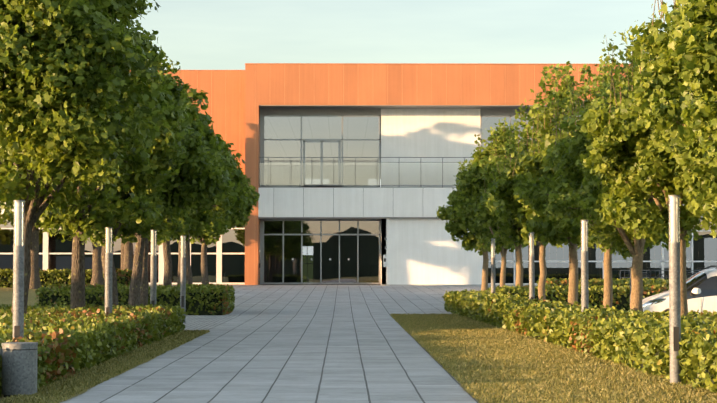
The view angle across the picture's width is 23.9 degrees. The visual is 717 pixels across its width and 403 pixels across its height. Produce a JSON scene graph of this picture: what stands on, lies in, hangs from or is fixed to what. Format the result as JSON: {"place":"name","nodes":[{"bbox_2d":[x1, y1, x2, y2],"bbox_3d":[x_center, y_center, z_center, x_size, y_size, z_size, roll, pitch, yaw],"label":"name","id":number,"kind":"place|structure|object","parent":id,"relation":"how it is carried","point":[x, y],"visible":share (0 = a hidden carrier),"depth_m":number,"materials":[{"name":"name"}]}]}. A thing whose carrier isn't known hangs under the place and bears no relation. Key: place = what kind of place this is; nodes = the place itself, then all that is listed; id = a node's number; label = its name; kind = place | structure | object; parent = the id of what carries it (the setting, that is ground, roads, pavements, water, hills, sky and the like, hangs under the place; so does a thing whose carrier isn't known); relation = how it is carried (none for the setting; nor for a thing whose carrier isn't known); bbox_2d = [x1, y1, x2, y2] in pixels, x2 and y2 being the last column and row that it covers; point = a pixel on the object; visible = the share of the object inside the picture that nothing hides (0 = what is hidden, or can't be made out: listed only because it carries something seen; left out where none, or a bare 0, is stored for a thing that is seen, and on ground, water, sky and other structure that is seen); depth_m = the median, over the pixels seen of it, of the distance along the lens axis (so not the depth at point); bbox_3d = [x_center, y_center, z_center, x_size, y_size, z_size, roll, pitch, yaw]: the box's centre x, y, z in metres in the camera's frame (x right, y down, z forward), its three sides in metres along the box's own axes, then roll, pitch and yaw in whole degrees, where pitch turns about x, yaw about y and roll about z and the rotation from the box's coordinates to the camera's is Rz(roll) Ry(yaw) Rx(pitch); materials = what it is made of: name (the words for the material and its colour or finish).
{"place":"outdoors","nodes":[
{"label":"outdoors","id":0,"kind":"place"},
{"bbox_2d":[0,288,38,306],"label":"lawn","id":1,"kind":"structure","parent":0,"point":[6,296],"depth_m":74.12,"materials":[{"name":"green plant"}]},
{"bbox_2d":[183,315,242,330],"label":"cross path pavers","id":2,"kind":"object","parent":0,"point":[202,322],"depth_m":47.64,"materials":[{"name":"grey concrete"}]},
{"bbox_2d":[180,236,185,322],"bbox_3d":[-4.801,2.232,46.317,0.274,2.600,0.274,0,-2,-1],"label":"post","id":3,"kind":"object","parent":2,"relation":"on","point":[183,276],"visible":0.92,"depth_m":46.28,"materials":[{"name":"metal"}]},
{"bbox_2d":[60,315,478,402],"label":"path","id":4,"kind":"structure","parent":0,"point":[316,359],"depth_m":25.01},
{"bbox_2d":[59,332,207,402],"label":"lawn edge","id":5,"kind":"object","parent":4,"relation":"on","point":[82,392],"visible":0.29,"depth_m":21.04,"materials":[{"name":"green plant"}]},
{"bbox_2d":[396,321,486,402],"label":"lawn edge","id":6,"kind":"object","parent":4,"relation":"on","point":[453,376],"visible":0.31,"depth_m":21.48,"materials":[{"name":"green plant"}]},
{"bbox_2d":[226,310,451,314],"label":"pavement","id":7,"kind":"structure","parent":0,"point":[311,312],"depth_m":56.10,"materials":[{"name":"grey concrete"}]},
{"bbox_2d":[149,285,537,309],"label":"forecourt paving","id":8,"kind":"structure","parent":0,"point":[338,297],"depth_m":74.44,"materials":[{"name":"grey concrete"}]},
{"bbox_2d":[0,268,131,287],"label":"hedge","id":9,"kind":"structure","parent":8,"relation":"on","point":[54,276],"depth_m":90.84,"materials":[{"name":"green plant"}]},
{"bbox_2d":[90,239,103,285],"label":"tree","id":10,"kind":"object","parent":8,"relation":"on","point":[97,272],"depth_m":89.91,"materials":[{"name":"brown plant"}]},
{"bbox_2d":[120,235,123,269],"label":"tree","id":11,"kind":"object","parent":8,"relation":"on","point":[122,252],"depth_m":94.22,"materials":[{"name":"brown plant"}]},
{"bbox_2d":[123,237,132,269],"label":"tree","id":12,"kind":"object","parent":8,"relation":"on","point":[128,256],"depth_m":92.14,"materials":[{"name":"brown plant"}]},
{"bbox_2d":[177,134,247,284],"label":"tree","id":13,"kind":"object","parent":8,"relation":"on","point":[222,226],"visible":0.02,"depth_m":62.29,"materials":[{"name":"green plant"}]},
{"bbox_2d":[172,166,254,284],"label":"tree","id":14,"kind":"object","parent":8,"relation":"on","point":[189,270],"depth_m":66.93,"materials":[{"name":"green plant"}]},
{"bbox_2d":[190,185,259,284],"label":"tree","id":15,"kind":"object","parent":8,"relation":"on","point":[238,219],"visible":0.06,"depth_m":72.98,"materials":[{"name":"green plant"}]},
{"bbox_2d":[0,63,716,284],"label":"building","id":16,"kind":"structure","parent":8,"relation":"on","point":[351,169],"depth_m":98.22,"materials":[{"name":"orange metal"}]},
{"bbox_2d":[436,150,497,290],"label":"tree","id":17,"kind":"object","parent":8,"relation":"on","point":[457,226],"visible":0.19,"depth_m":71.82,"materials":[{"name":"green plant"}]},
{"bbox_2d":[454,118,531,286],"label":"tree","id":18,"kind":"object","parent":8,"relation":"on","point":[472,182],"visible":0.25,"depth_m":65.94,"materials":[{"name":"green plant"}]},
{"bbox_2d":[473,147,536,286],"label":"tree","id":19,"kind":"object","parent":8,"relation":"on","point":[511,227],"visible":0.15,"depth_m":59.96,"materials":[{"name":"green plant"}]},
{"bbox_2d":[536,276,687,287],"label":"hedge","id":20,"kind":"object","parent":8,"relation":"on","point":[591,282],"visible":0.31,"depth_m":68.31,"materials":[{"name":"green plant"}]},
{"bbox_2d":[642,266,668,278],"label":"bicycle","id":21,"kind":"object","parent":8,"relation":"on","point":[648,275],"visible":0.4,"depth_m":95.32,"materials":[{"name":"grey metal"}]},
{"bbox_2d":[620,270,699,278],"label":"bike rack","id":22,"kind":"object","parent":8,"relation":"on","point":[655,270],"visible":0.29,"depth_m":95.97,"materials":[{"name":"metal"}]},
{"bbox_2d":[689,267,702,277],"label":"bicycle","id":23,"kind":"object","parent":8,"relation":"on","point":[694,273],"visible":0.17,"depth_m":95.43,"materials":[{"name":"grey metal"}]},
{"bbox_2d":[0,368,702,402],"bbox_3d":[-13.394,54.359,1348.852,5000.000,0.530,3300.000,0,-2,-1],"label":"lawn","id":24,"kind":"structure","parent":0,"point":[458,370],"depth_m":19.75,"materials":[{"name":"green plant"}]},
{"bbox_2d":[0,342,4,396],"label":"hedge","id":25,"kind":"object","parent":24,"relation":"on","point":[1,374],"visible":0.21,"depth_m":20.02,"materials":[{"name":"green plant"}]},
{"bbox_2d":[0,200,37,396],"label":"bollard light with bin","id":26,"kind":"object","parent":24,"relation":"on","point":[19,368],"visible":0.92,"depth_m":19.83,"materials":[{"name":"metal"}]},
{"bbox_2d":[0,210,63,288],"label":"tree","id":27,"kind":"object","parent":24,"relation":"on","point":[35,282],"depth_m":87.85,"materials":[{"name":"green plant"}]},
{"bbox_2d":[0,300,186,389],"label":"hedge","id":28,"kind":"object","parent":24,"relation":"on","point":[69,340],"visible":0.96,"depth_m":27.65,"materials":[{"name":"green plant"}]},
{"bbox_2d":[0,0,188,317],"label":"tree","id":29,"kind":"object","parent":24,"relation":"on","point":[80,59],"visible":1,"depth_m":29.97,"materials":[{"name":"green plant"}]},
{"bbox_2d":[0,51,193,308],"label":"tree","id":30,"kind":"object","parent":24,"relation":"on","point":[166,154],"visible":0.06,"depth_m":37.19,"materials":[{"name":"green plant"}]},
{"bbox_2d":[0,329,209,402],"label":"verge grass blades","id":31,"kind":"object","parent":24,"relation":"on","point":[82,379],"depth_m":23.88,"materials":[{"name":"green plant"}]},
{"bbox_2d":[105,227,112,315],"bbox_3d":[-4.846,1.751,32.825,0.274,2.500,0.274,0,-2,-1],"label":"post","id":32,"kind":"object","parent":24,"relation":"on","point":[108,275],"visible":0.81,"depth_m":32.78,"materials":[{"name":"metal"}]},
{"bbox_2d":[34,127,234,305],"bbox_3d":[-6.267,0.168,43.012,5.571,6.665,5.640,-2,-3,42],"label":"tree","id":33,"kind":"object","parent":24,"relation":"on","point":[198,178],"visible":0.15,"depth_m":42.76,"materials":[{"name":"green plant"}]},
{"bbox_2d":[35,282,234,314],"bbox_3d":[-7.239,3.209,55.821,6.236,1.112,4.220,0,-2,-1],"label":"hedge","id":34,"kind":"object","parent":24,"relation":"on","point":[210,299],"visible":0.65,"depth_m":53.97,"materials":[{"name":"green plant"}]},
{"bbox_2d":[150,230,156,305],"bbox_3d":[-4.788,1.964,39.522,0.274,2.600,0.274,0,-2,-1],"label":"post","id":35,"kind":"object","parent":24,"relation":"on","point":[153,271],"visible":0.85,"depth_m":39.49,"materials":[{"name":"metal"}]},
{"bbox_2d":[99,74,214,305],"bbox_3d":[-6.215,0.029,49.120,4.255,7.424,4.425,0,-2,-1],"label":"tree","id":36,"kind":"object","parent":24,"relation":"on","point":[136,276],"visible":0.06,"depth_m":48.71,"materials":[{"name":"green plant"}]},
{"bbox_2d":[116,111,225,305],"bbox_3d":[-6.413,0.147,50.922,4.806,7.328,4.441,2,-3,-35],"label":"tree","id":37,"kind":"object","parent":24,"relation":"on","point":[211,138],"depth_m":51.04,"materials":[{"name":"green plant"}]},
{"bbox_2d":[148,152,253,285],"bbox_3d":[-6.408,0.604,56.877,5.357,6.814,4.915,2,-3,-43],"label":"tree","id":38,"kind":"object","parent":24,"relation":"on","point":[235,197],"visible":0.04,"depth_m":56.72,"materials":[{"name":"green plant"}]},
{"bbox_2d":[491,238,494,293],"bbox_3d":[4.271,2.498,53.697,0.274,2.650,0.274,0,-2,-1],"label":"post","id":39,"kind":"object","parent":24,"relation":"on","point":[493,265],"visible":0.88,"depth_m":53.66,"materials":[{"name":"metal"}]},
{"bbox_2d":[486,105,567,299],"bbox_3d":[5.790,0.420,51.730,3.712,6.847,4.056,0,-2,-1],"label":"tree","id":40,"kind":"object","parent":24,"relation":"on","point":[503,191],"visible":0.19,"depth_m":51.64,"materials":[{"name":"green plant"}]},
{"bbox_2d":[529,232,534,299],"bbox_3d":[4.556,2.136,44.506,0.274,2.650,0.274,0,-2,-1],"label":"post","id":41,"kind":"object","parent":24,"relation":"on","point":[531,277],"visible":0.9,"depth_m":44.47,"materials":[{"name":"metal"}]},
{"bbox_2d":[442,289,622,343],"bbox_3d":[4.107,2.918,45.674,1.755,0.907,25.899,0,-2,-2],"label":"hedge line","id":42,"kind":"object","parent":24,"relation":"on","point":[525,315],"visible":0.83,"depth_m":40.51,"materials":[{"name":"green plant"}]},
{"bbox_2d":[390,313,716,402],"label":"verge grass blades","id":43,"kind":"object","parent":24,"relation":"on","point":[492,358],"depth_m":24.43,"materials":[{"name":"plant"}]},
{"bbox_2d":[511,61,602,304],"bbox_3d":[5.868,-0.105,45.548,3.622,7.410,3.601,0,-2,-1],"label":"tree","id":44,"kind":"object","parent":24,"relation":"on","point":[554,231],"visible":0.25,"depth_m":45.45,"materials":[{"name":"green plant"}]},
{"bbox_2d":[487,283,668,311],"bbox_3d":[14.577,3.335,58.520,20.091,1.027,3.271,0,-2,-1],"label":"hedge","id":45,"kind":"object","parent":24,"relation":"on","point":[621,296],"visible":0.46,"depth_m":57.10,"materials":[{"name":"green plant"}]},
{"bbox_2d":[581,220,588,311],"bbox_3d":[4.413,1.683,33.013,0.274,2.650,0.274,0,-2,-1],"label":"post","id":46,"kind":"object","parent":24,"relation":"on","point":[584,269],"visible":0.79,"depth_m":32.98,"materials":[{"name":"metal"}]},
{"bbox_2d":[515,55,685,308],"bbox_3d":[6.174,-0.061,40.511,4.175,6.926,3.381,-2,-3,37],"label":"tree","id":47,"kind":"object","parent":24,"relation":"on","point":[571,173],"visible":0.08,"depth_m":40.63,"materials":[{"name":"green plant"}]},
{"bbox_2d":[543,49,692,312],"bbox_3d":[5.872,-0.079,35.410,3.278,6.560,3.452,1,-3,-30],"label":"tree","id":48,"kind":"object","parent":24,"relation":"on","point":[587,203],"visible":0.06,"depth_m":35.35,"materials":[{"name":"green plant"}]},
{"bbox_2d":[549,306,716,392],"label":"hedge","id":49,"kind":"object","parent":24,"relation":"on","point":[638,340],"visible":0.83,"depth_m":25.48,"materials":[{"name":"green plant"}]},
{"bbox_2d":[576,14,716,315],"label":"tree","id":50,"kind":"object","parent":24,"relation":"on","point":[631,163],"visible":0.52,"depth_m":30.25,"materials":[{"name":"green plant"}]},
{"bbox_2d":[619,0,716,238],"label":"tree","id":51,"kind":"object","parent":24,"relation":"on","point":[651,98],"visible":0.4,"depth_m":25.74,"materials":[{"name":"green plant"}]},
{"bbox_2d":[666,195,680,384],"bbox_3d":[4.077,1.242,21.819,0.274,2.650,0.274,0,-2,-1],"label":"lamp post","id":52,"kind":"object","parent":24,"relation":"on","point":[674,298],"visible":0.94,"depth_m":21.77,"materials":[{"name":"metal"}]},
{"bbox_2d":[658,0,716,167],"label":"tree","id":53,"kind":"object","parent":24,"relation":"on","point":[695,53],"visible":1,"depth_m":20.49,"materials":[{"name":"green plant"}]},
{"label":"service yard pavers","id":54,"kind":"object","parent":24,"relation":"on","visible":0},
{"bbox_2d":[630,267,631,298],"bbox_3d":[7.679,2.605,47.519,0.120,1.550,0.120,0,-2,-1],"label":"galvanised post","id":55,"kind":"object","parent":54,"relation":"on","point":[630,282],"visible":0.23,"depth_m":47.50,"materials":[{"name":"metal"}]},
{"bbox_2d":[642,265,716,313],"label":"white hatchback car","id":56,"kind":"object","parent":54,"relation":"on","point":[701,286],"visible":0.29,"depth_m":36.42,"materials":[{"name":"white paint"}]},
{"bbox_2d":[116,0,706,69],"label":"sky","id":57,"kind":"structure","parent":0,"point":[197,34],"materials":[{"name":"white"}]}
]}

